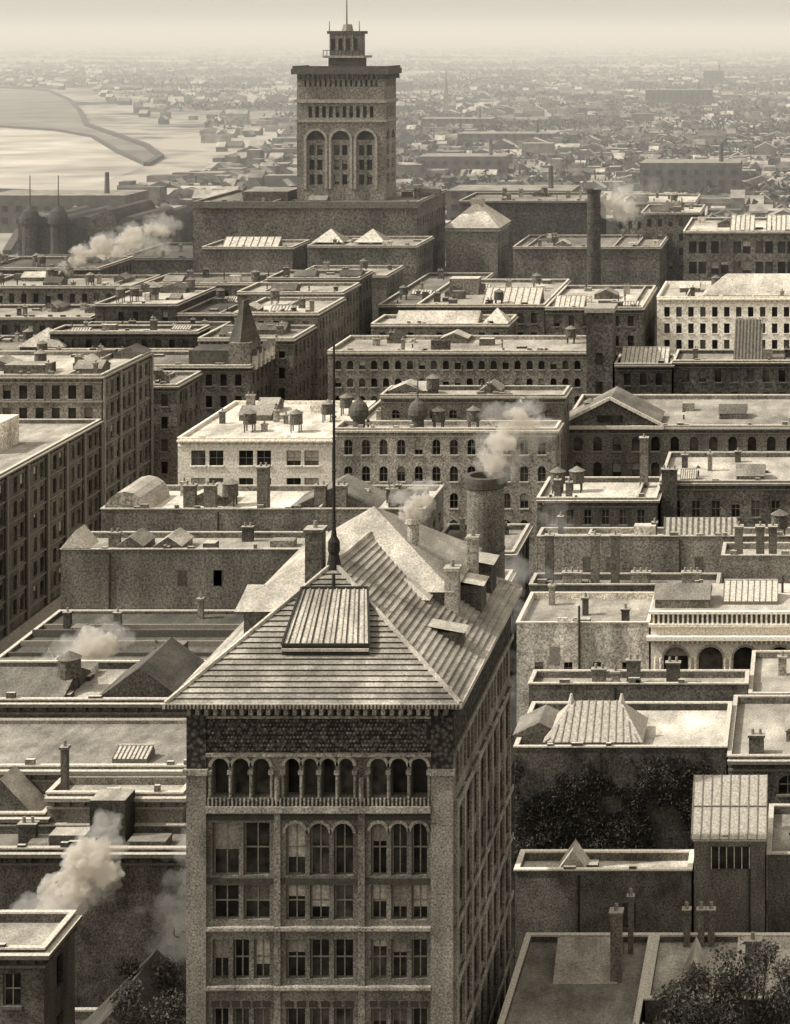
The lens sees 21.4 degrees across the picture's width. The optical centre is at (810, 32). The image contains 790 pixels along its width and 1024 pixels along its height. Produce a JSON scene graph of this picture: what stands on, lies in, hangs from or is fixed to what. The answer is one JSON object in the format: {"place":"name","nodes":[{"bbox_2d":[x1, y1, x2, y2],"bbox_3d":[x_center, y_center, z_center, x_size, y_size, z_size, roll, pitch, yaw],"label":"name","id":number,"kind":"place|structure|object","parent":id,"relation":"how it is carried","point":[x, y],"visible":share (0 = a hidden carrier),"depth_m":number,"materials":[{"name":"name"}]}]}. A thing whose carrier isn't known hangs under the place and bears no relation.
{"place":"outdoors","nodes":[
{"label":"outdoors","id":0,"kind":"place"},
{"bbox_2d":[0,128,145,253],"bbox_3d":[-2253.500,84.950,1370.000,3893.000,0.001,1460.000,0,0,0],"label":"lake water","id":1,"kind":"structure","parent":0,"point":[41,159],"depth_m":1321.55,"materials":[{"name":"beige liquid"}]},
{"bbox_2d":[0,88,154,160],"bbox_3d":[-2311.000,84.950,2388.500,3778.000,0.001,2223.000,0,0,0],"label":"harbour water","id":2,"kind":"structure","parent":0,"point":[32,108],"depth_m":2053.41,"materials":[{"name":"beige liquid"}]},
{"bbox_2d":[71,243,192,275],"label":"lakefront warehouse","id":3,"kind":"structure","parent":0,"point":[160,259],"depth_m":572.47,"materials":[{"name":"grey brick"}]},
{"bbox_2d":[154,373,199,484],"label":"walls","id":4,"kind":"structure","parent":0,"point":[176,408],"depth_m":348.50,"materials":[{"name":"brick"}]},
{"bbox_2d":[61,550,297,609],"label":"walls","id":5,"kind":"structure","parent":0,"point":[143,579],"depth_m":233.00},
{"bbox_2d":[60,531,327,549],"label":"roof","id":6,"kind":"structure","parent":5,"relation":"on","point":[230,540],"depth_m":239.49,"materials":[{"name":"concrete"}]},
{"bbox_2d":[117,527,296,547],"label":"roof huts","id":7,"kind":"object","parent":6,"relation":"on","point":[143,537],"visible":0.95,"depth_m":235.30,"materials":[{"name":"beige concrete"}]},
{"bbox_2d":[202,241,308,272],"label":"walls","id":8,"kind":"structure","parent":0,"point":[241,260],"depth_m":500.00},
{"bbox_2d":[178,403,373,484],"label":"walls","id":9,"kind":"structure","parent":0,"point":[281,471],"depth_m":292.00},
{"bbox_2d":[191,451,318,484],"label":"windows","id":10,"kind":"structure","parent":9,"relation":"attached to","point":[246,457],"depth_m":292.28,"materials":[{"name":"black glass"}]},
{"bbox_2d":[177,401,375,437],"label":"roof","id":11,"kind":"structure","parent":9,"relation":"on","point":[314,425],"depth_m":302.84,"materials":[{"name":"concrete"}]},
{"bbox_2d":[162,344,522,1023],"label":"hip roofed skyscraper","id":12,"kind":"structure","parent":0,"point":[341,695],"depth_m":122.63,"materials":[{"name":"brick"}]},
{"bbox_2d":[214,759,427,1023],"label":"windows","id":13,"kind":"structure","parent":12,"relation":"in","point":[226,835],"depth_m":122.64,"materials":[{"name":"black glass"}]},
{"bbox_2d":[0,34,789,978],"bbox_3d":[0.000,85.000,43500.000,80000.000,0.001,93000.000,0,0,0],"label":"ground","id":14,"kind":"structure","parent":0,"point":[178,144],"depth_m":6081.12,"materials":[{"name":"beige"}]},
{"bbox_2d":[0,765,50,823],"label":"gabled workshop","id":15,"kind":"structure","parent":14,"relation":"on","point":[21,795],"depth_m":156.11,"materials":[{"name":"grey brick"}]},
{"bbox_2d":[0,910,81,1023],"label":"brick workshop","id":16,"kind":"structure","parent":14,"relation":"on","point":[37,966],"depth_m":132.45,"materials":[{"name":"grey brick"}]},
{"bbox_2d":[0,300,99,334],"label":"brick store","id":17,"kind":"structure","parent":14,"relation":"on","point":[35,318],"depth_m":421.28,"materials":[{"name":"grey brick"}]},
{"bbox_2d":[0,414,103,637],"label":"office block","id":18,"kind":"structure","parent":14,"relation":"on","point":[51,486],"depth_m":299.22,"materials":[{"name":"grey brick"}]},
{"bbox_2d":[0,432,95,623],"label":"windows","id":19,"kind":"structure","parent":18,"relation":"in","point":[95,432],"depth_m":297.60,"materials":[{"name":"black glass"}]},
{"bbox_2d":[0,252,134,274],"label":"brick store","id":20,"kind":"structure","parent":14,"relation":"on","point":[102,264],"depth_m":498.36,"materials":[{"name":"grey brick"}]},
{"bbox_2d":[0,172,148,232],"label":"distant factory","id":21,"kind":"structure","parent":14,"relation":"on","point":[14,204],"depth_m":850.00,"materials":[{"name":"grey brick"}]},
{"bbox_2d":[0,343,153,504],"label":"tall corner block","id":22,"kind":"structure","parent":14,"relation":"on","point":[113,389],"depth_m":328.40,"materials":[{"name":"grey brick"}]},
{"bbox_2d":[3,363,145,496],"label":"windows","id":23,"kind":"structure","parent":22,"relation":"in","point":[6,388],"depth_m":322.26,"materials":[{"name":"black glass"}]},
{"bbox_2d":[0,267,159,303],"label":"brick store","id":24,"kind":"structure","parent":14,"relation":"on","point":[49,285],"depth_m":446.28,"materials":[{"name":"grey brick"}]},
{"bbox_2d":[0,86,163,254],"bbox_3d":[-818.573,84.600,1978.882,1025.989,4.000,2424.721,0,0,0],"label":"breakwater","id":25,"kind":"object","parent":14,"relation":"on","point":[10,246],"visible":0.62,"depth_m":1549.04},
{"bbox_2d":[0,718,185,793],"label":"wholesale store","id":26,"kind":"structure","parent":14,"relation":"on","point":[29,748],"depth_m":164.54,"materials":[{"name":"grey concrete"}]},
{"bbox_2d":[0,816,185,1006],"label":"brick warehouse","id":27,"kind":"structure","parent":14,"relation":"on","point":[128,898],"depth_m":151.00,"materials":[{"name":"grey brick"}]},
{"bbox_2d":[90,789,134,844],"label":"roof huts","id":28,"kind":"object","parent":27,"relation":"on","point":[112,816],"visible":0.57,"depth_m":153.20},
{"bbox_2d":[0,637,205,717],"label":"machine shop","id":29,"kind":"structure","parent":14,"relation":"on","point":[69,684],"depth_m":172.98,"materials":[{"name":"grey concrete"}]},
{"bbox_2d":[19,175,192,255],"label":"exposition hall","id":30,"kind":"structure","parent":14,"relation":"on","point":[58,229],"depth_m":676.00,"materials":[{"name":"stone"}]},
{"bbox_2d":[47,791,185,822],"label":"walls","id":31,"kind":"structure","parent":14,"relation":"on","point":[141,815],"depth_m":155.70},
{"bbox_2d":[45,775,185,793],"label":"roof","id":32,"kind":"structure","parent":31,"relation":"on","point":[139,784],"depth_m":159.00,"materials":[{"name":"concrete"}]},
{"bbox_2d":[0,594,243,659],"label":"store block","id":33,"kind":"structure","parent":14,"relation":"on","point":[200,632],"depth_m":223.40,"materials":[{"name":"grey brick"}]},
{"bbox_2d":[49,318,211,347],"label":"row store","id":34,"kind":"structure","parent":14,"relation":"on","point":[153,334],"depth_m":396.00,"materials":[{"name":"grey brick"}]},
{"bbox_2d":[75,949,185,1023],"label":"warehouse","id":35,"kind":"structure","parent":14,"relation":"on","point":[102,1013],"depth_m":145.38,"materials":[{"name":"grey brick"}]},
{"bbox_2d":[0,300,275,421],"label":"mansard block","id":36,"kind":"structure","parent":14,"relation":"on","point":[240,366],"depth_m":365.00,"materials":[{"name":"grey brick"}]},
{"bbox_2d":[110,977,185,1023],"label":"elm tree","id":37,"kind":"object","parent":14,"relation":"on","point":[171,1014],"visible":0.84,"depth_m":139.90,"materials":[{"name":"black plant"}]},
{"bbox_2d":[114,955,185,999],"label":"elm tree","id":38,"kind":"object","parent":14,"relation":"on","point":[164,971],"visible":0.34,"depth_m":146.25,"materials":[{"name":"black plant"}]},
{"bbox_2d":[94,277,217,320],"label":"row store","id":39,"kind":"structure","parent":14,"relation":"on","point":[147,301],"depth_m":428.24,"materials":[{"name":"grey brick"}]},
{"bbox_2d":[177,287,236,324],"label":"row store","id":40,"kind":"structure","parent":14,"relation":"on","point":[220,306],"depth_m":429.44,"materials":[{"name":"grey concrete"}]},
{"bbox_2d":[144,267,274,295],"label":"brick store","id":41,"kind":"structure","parent":14,"relation":"on","point":[231,284],"depth_m":458.56,"materials":[{"name":"grey brick"}]},
{"bbox_2d":[197,320,316,400],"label":"row store","id":42,"kind":"structure","parent":14,"relation":"on","point":[294,369],"depth_m":384.63,"materials":[{"name":"grey brick"}]},
{"bbox_2d":[100,462,443,531],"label":"dry goods store","id":43,"kind":"structure","parent":14,"relation":"on","point":[151,503],"depth_m":245.50,"materials":[{"name":"grey brick"}]},
{"bbox_2d":[233,288,346,400],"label":"row store","id":44,"kind":"structure","parent":14,"relation":"on","point":[324,316],"depth_m":402.96,"materials":[{"name":"grey brick"}]},
{"bbox_2d":[236,282,360,338],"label":"row store","id":45,"kind":"structure","parent":14,"relation":"on","point":[348,291],"depth_m":425.94,"materials":[{"name":"grey brick"}]},
{"bbox_2d":[187,182,446,272],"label":"massive stone block","id":46,"kind":"structure","parent":14,"relation":"on","point":[284,212],"depth_m":520.00,"materials":[{"name":"grey stone"}]},
{"bbox_2d":[291,0,401,199],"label":"stone observation tower","id":47,"kind":"structure","parent":46,"relation":"on","point":[346,100],"depth_m":533.00,"materials":[{"name":"grey stone"}]},
{"bbox_2d":[305,80,386,183],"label":"windows","id":48,"kind":"structure","parent":47,"relation":"in","point":[315,135],"depth_m":533.91,"materials":[{"name":"black glass"}]},
{"bbox_2d":[267,265,374,334],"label":"row store","id":49,"kind":"structure","parent":14,"relation":"on","point":[361,276],"depth_m":440.14,"materials":[{"name":"grey brick"}]},
{"bbox_2d":[307,229,434,285],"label":"recital hall","id":50,"kind":"structure","parent":14,"relation":"on","point":[413,255],"depth_m":495.00,"materials":[{"name":"grey stone"}]},
{"bbox_2d":[0,44,789,272],"bbox_3d":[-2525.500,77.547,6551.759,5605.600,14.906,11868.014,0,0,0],"label":"distant houses","id":51,"kind":"structure","parent":14,"relation":"on","point":[258,159],"depth_m":1765.39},
{"bbox_2d":[1,50,789,218],"bbox_3d":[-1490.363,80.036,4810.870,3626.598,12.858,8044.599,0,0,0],"label":"distant trees","id":52,"kind":"object","parent":14,"relation":"on","point":[701,151],"visible":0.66,"depth_m":2129.23,"materials":[{"name":"grey plant"}]},
{"bbox_2d":[378,268,494,317],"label":"side loft","id":53,"kind":"structure","parent":14,"relation":"on","point":[410,296],"depth_m":462.53,"materials":[{"name":"grey brick"}]},
{"bbox_2d":[370,308,518,334],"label":"market hall","id":54,"kind":"structure","parent":14,"relation":"on","point":[497,321],"depth_m":384.98,"materials":[{"name":"beige concrete"}]},
{"bbox_2d":[327,325,585,410],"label":"arcaded hotel","id":55,"kind":"structure","parent":14,"relation":"on","point":[377,365],"depth_m":364.00,"materials":[{"name":"grey stone"}]},
{"bbox_2d":[336,361,579,403],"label":"windows","id":56,"kind":"structure","parent":55,"relation":"in","point":[529,363],"depth_m":364.27,"materials":[{"name":"black glass"}]},
{"bbox_2d":[418,139,512,174],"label":"distant factory","id":57,"kind":"structure","parent":14,"relation":"on","point":[455,162],"depth_m":1150.00,"materials":[{"name":"grey brick"}]},
{"bbox_2d":[380,374,572,476],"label":"office annex","id":58,"kind":"object","parent":14,"relation":"on","point":[494,399],"visible":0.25,"depth_m":299.00,"materials":[{"name":"grey brick"}]},
{"bbox_2d":[464,470,507,578],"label":"brick smokestack","id":59,"kind":"object","parent":14,"relation":"on","point":[485,507],"visible":0.26,"depth_m":150.35,"materials":[{"name":"grey brick"}]},
{"bbox_2d":[447,166,580,220],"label":"distant factory","id":60,"kind":"structure","parent":14,"relation":"on","point":[456,194],"depth_m":805.36,"materials":[{"name":"grey brick"}]},
{"bbox_2d":[516,580,653,723],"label":"tan brick store","id":61,"kind":"structure","parent":14,"relation":"on","point":[575,630],"depth_m":205.00,"materials":[{"name":"beige brick"}]},
{"bbox_2d":[513,229,668,345],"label":"commercial block","id":62,"kind":"structure","parent":14,"relation":"on","point":[633,259],"depth_m":520.00,"materials":[{"name":"grey brick"}]},
{"bbox_2d":[586,189,601,284],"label":"brick smokestack","id":63,"kind":"object","parent":14,"relation":"on","point":[593,241],"visible":0.57,"depth_m":492.56,"materials":[{"name":"grey brick"}]},
{"bbox_2d":[536,433,661,533],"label":"brick store","id":64,"kind":"structure","parent":14,"relation":"on","point":[576,498],"depth_m":260.28,"materials":[{"name":"grey brick"}]},
{"bbox_2d":[584,303,617,393],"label":"elevator tower","id":65,"kind":"structure","parent":14,"relation":"on","point":[600,343],"depth_m":351.00,"materials":[{"name":"brick"}]},
{"bbox_2d":[545,283,657,358],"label":"brick hotel","id":66,"kind":"structure","parent":14,"relation":"on","point":[566,305],"depth_m":400.00,"materials":[{"name":"grey brick"}]},
{"bbox_2d":[513,839,693,965],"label":"brick loft","id":67,"kind":"structure","parent":14,"relation":"on","point":[575,887],"depth_m":149.50,"materials":[{"name":"brick"}]},
{"bbox_2d":[529,530,720,591],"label":"brick tenement","id":68,"kind":"structure","parent":14,"relation":"on","point":[596,580],"depth_m":219.55,"materials":[{"name":"grey brick"}]},
{"bbox_2d":[614,346,674,393],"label":"skylit workshop","id":69,"kind":"structure","parent":14,"relation":"on","point":[644,369],"depth_m":351.00,"materials":[{"name":"grey brick"}]},
{"bbox_2d":[613,191,701,234],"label":"tenement block","id":70,"kind":"structure","parent":14,"relation":"on","point":[628,209],"depth_m":590.00,"materials":[{"name":"grey brick"}]},
{"bbox_2d":[536,509,789,582],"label":"brick store","id":71,"kind":"structure","parent":14,"relation":"on","point":[675,544],"depth_m":239.00,"materials":[{"name":"brick"}]},
{"bbox_2d":[641,200,706,280],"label":"apartment block","id":72,"kind":"structure","parent":14,"relation":"on","point":[670,221],"depth_m":545.00,"materials":[{"name":"grey brick"}]},
{"bbox_2d":[569,386,789,476],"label":"pedimented courthouse","id":73,"kind":"structure","parent":14,"relation":"on","point":[607,429],"depth_m":307.00,"materials":[{"name":"grey stone"}]},
{"bbox_2d":[574,437,789,475],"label":"windows","id":74,"kind":"structure","parent":73,"relation":"in","point":[597,442],"depth_m":307.27,"materials":[{"name":"black glass"}]},
{"bbox_2d":[640,143,741,194],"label":"distant factory","id":75,"kind":"structure","parent":14,"relation":"on","point":[682,175],"depth_m":1000.00,"materials":[{"name":"grey brick"}]},
{"bbox_2d":[652,961,744,1023],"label":"elm tree","id":76,"kind":"object","parent":14,"relation":"on","point":[700,982],"visible":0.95,"depth_m":125.08,"materials":[{"name":"black plant"}]},
{"bbox_2d":[643,901,789,1023],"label":"tar roofed store","id":77,"kind":"structure","parent":14,"relation":"on","point":[673,954],"depth_m":137.53,"materials":[{"name":"grey brick"}]},
{"bbox_2d":[659,448,789,526],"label":"brick store","id":78,"kind":"structure","parent":14,"relation":"on","point":[749,489],"depth_m":264.00,"materials":[{"name":"grey brick"}]},
{"bbox_2d":[691,774,767,931],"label":"photographic studio","id":79,"kind":"structure","parent":14,"relation":"on","point":[729,826],"depth_m":150.00,"materials":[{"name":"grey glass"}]},
{"bbox_2d":[673,317,789,393],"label":"brick factory","id":80,"kind":"structure","parent":14,"relation":"on","point":[748,364],"depth_m":352.00,"materials":[{"name":"grey brick"}]},
{"bbox_2d":[697,936,786,1023],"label":"elm tree","id":81,"kind":"object","parent":14,"relation":"on","point":[765,956],"visible":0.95,"depth_m":126.73,"materials":[{"name":"black plant"}]},
{"bbox_2d":[721,521,789,582],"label":"brick tenement","id":82,"kind":"structure","parent":14,"relation":"on","point":[759,558],"depth_m":222.50,"materials":[{"name":"grey brick"}]},
{"bbox_2d":[727,695,789,931],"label":"brick school annex","id":83,"kind":"object","parent":14,"relation":"on","point":[759,739],"visible":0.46,"depth_m":174.21,"materials":[{"name":"grey brick"}]},
{"bbox_2d":[748,650,789,694],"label":"grey brick annex","id":84,"kind":"object","parent":14,"relation":"on","point":[769,672],"visible":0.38,"depth_m":197.24,"materials":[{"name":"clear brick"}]},
{"bbox_2d":[761,954,789,1023],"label":"elm tree","id":85,"kind":"object","parent":14,"relation":"on","point":[781,1001],"visible":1,"depth_m":125.54,"materials":[{"name":"grey plant"}]},
{"bbox_2d":[766,803,789,931],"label":"brick loft","id":86,"kind":"structure","parent":14,"relation":"on","point":[778,844],"depth_m":150.50,"materials":[{"name":"grey brick"}]},
{"bbox_2d":[0,0,789,33],"label":"sky","id":87,"kind":"structure","parent":0,"point":[16,16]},
{"bbox_2d":[335,424,560,593],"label":"walls","id":88,"kind":"structure","parent":0,"point":[444,461],"depth_m":292.00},
{"bbox_2d":[344,440,545,523],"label":"windows","id":89,"kind":"structure","parent":88,"relation":"attached to","point":[471,446],"depth_m":292.28,"materials":[{"name":"black glass"}]},
{"bbox_2d":[335,420,561,428],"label":"roof","id":90,"kind":"structure","parent":88,"relation":"on","point":[463,424],"depth_m":297.30,"materials":[{"name":"concrete"}]},
{"bbox_2d":[446,223,508,278],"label":"walls","id":91,"kind":"structure","parent":0,"point":[477,252],"depth_m":533.00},
{"bbox_2d":[446,223,507,228],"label":"roof","id":92,"kind":"structure","parent":91,"relation":"on","point":[474,228],"depth_m":541.73,"materials":[{"name":"stone"}]},
{"bbox_2d":[444,198,510,227],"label":"pyramid roof","id":93,"kind":"structure","parent":92,"relation":"on","point":[479,213],"depth_m":536.43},
{"bbox_2d":[416,279,569,304],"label":"roof","id":94,"kind":"structure","parent":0,"point":[554,287],"depth_m":423.85,"materials":[{"name":"concrete"}]},
{"bbox_2d":[505,527,528,733],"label":"walls","id":95,"kind":"structure","parent":0,"point":[520,565],"depth_m":246.28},
{"bbox_2d":[459,194,605,278],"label":"walls","id":96,"kind":"structure","parent":0,"point":[526,219],"depth_m":580.00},
{"bbox_2d":[497,888,654,1023],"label":"tar roofed warehouse","id":97,"kind":"structure","parent":0,"point":[579,977],"depth_m":134.12,"materials":[{"name":"grey brick"}]},
{"bbox_2d":[513,693,732,968],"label":"brick warehouse","id":98,"kind":"structure","parent":0,"point":[552,738],"depth_m":171.60,"materials":[{"name":"grey brick"}]},
{"bbox_2d":[513,756,725,917],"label":"climbing ivy","id":99,"kind":"object","parent":98,"relation":"attached to","point":[577,825],"visible":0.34,"depth_m":171.27,"materials":[{"name":"black plant"}]},
{"bbox_2d":[528,654,749,714],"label":"grey brick warehouse","id":100,"kind":"structure","parent":0,"point":[634,681],"depth_m":191.00,"materials":[{"name":"brick"}]},
{"bbox_2d":[651,627,789,677],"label":"walls","id":101,"kind":"structure","parent":0,"point":[695,649],"depth_m":205.00,"materials":[{"name":"stone"}]},
{"bbox_2d":[646,610,789,643],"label":"cornice","id":102,"kind":"structure","parent":101,"relation":"attached to","point":[720,618],"depth_m":204.58,"materials":[{"name":"beige stone"}]},
{"bbox_2d":[664,647,786,668],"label":"windows","id":103,"kind":"structure","parent":101,"relation":"attached to","point":[710,657],"depth_m":205.50,"materials":[{"name":"black glass"}]},
{"bbox_2d":[651,583,789,609],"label":"roof","id":104,"kind":"structure","parent":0,"point":[716,601],"depth_m":206.72,"materials":[{"name":"beige concrete"}]},
{"bbox_2d":[653,583,711,607],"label":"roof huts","id":105,"kind":"object","parent":104,"relation":"on","point":[682,595],"visible":1,"depth_m":206.18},
{"bbox_2d":[723,579,777,604],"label":"skylights","id":106,"kind":"object","parent":104,"relation":"on","point":[750,591],"visible":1,"depth_m":208.33,"materials":[{"name":"white glass"}]},
{"bbox_2d":[657,298,789,353],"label":"walls","id":107,"kind":"structure","parent":0,"point":[780,336],"depth_m":403.00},
{"bbox_2d":[656,281,789,297],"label":"roof","id":108,"kind":"structure","parent":107,"relation":"on","point":[670,289],"depth_m":412.19,"materials":[{"name":"concrete"}]},
{"bbox_2d":[702,273,789,295],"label":"pyramid roof","id":109,"kind":"structure","parent":108,"relation":"on","point":[750,284],"depth_m":412.49,"materials":[{"name":"beige concrete"}]},
{"bbox_2d":[664,307,788,349],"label":"windows","id":110,"kind":"structure","parent":107,"relation":"attached to","point":[714,325],"depth_m":403.28,"materials":[{"name":"black glass"}]},
{"bbox_2d":[683,234,789,280],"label":"walls","id":111,"kind":"structure","parent":0,"point":[730,257],"depth_m":494.00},
{"bbox_2d":[689,241,789,273],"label":"windows","id":112,"kind":"structure","parent":111,"relation":"attached to","point":[736,249],"depth_m":494.28,"materials":[{"name":"black glass"}]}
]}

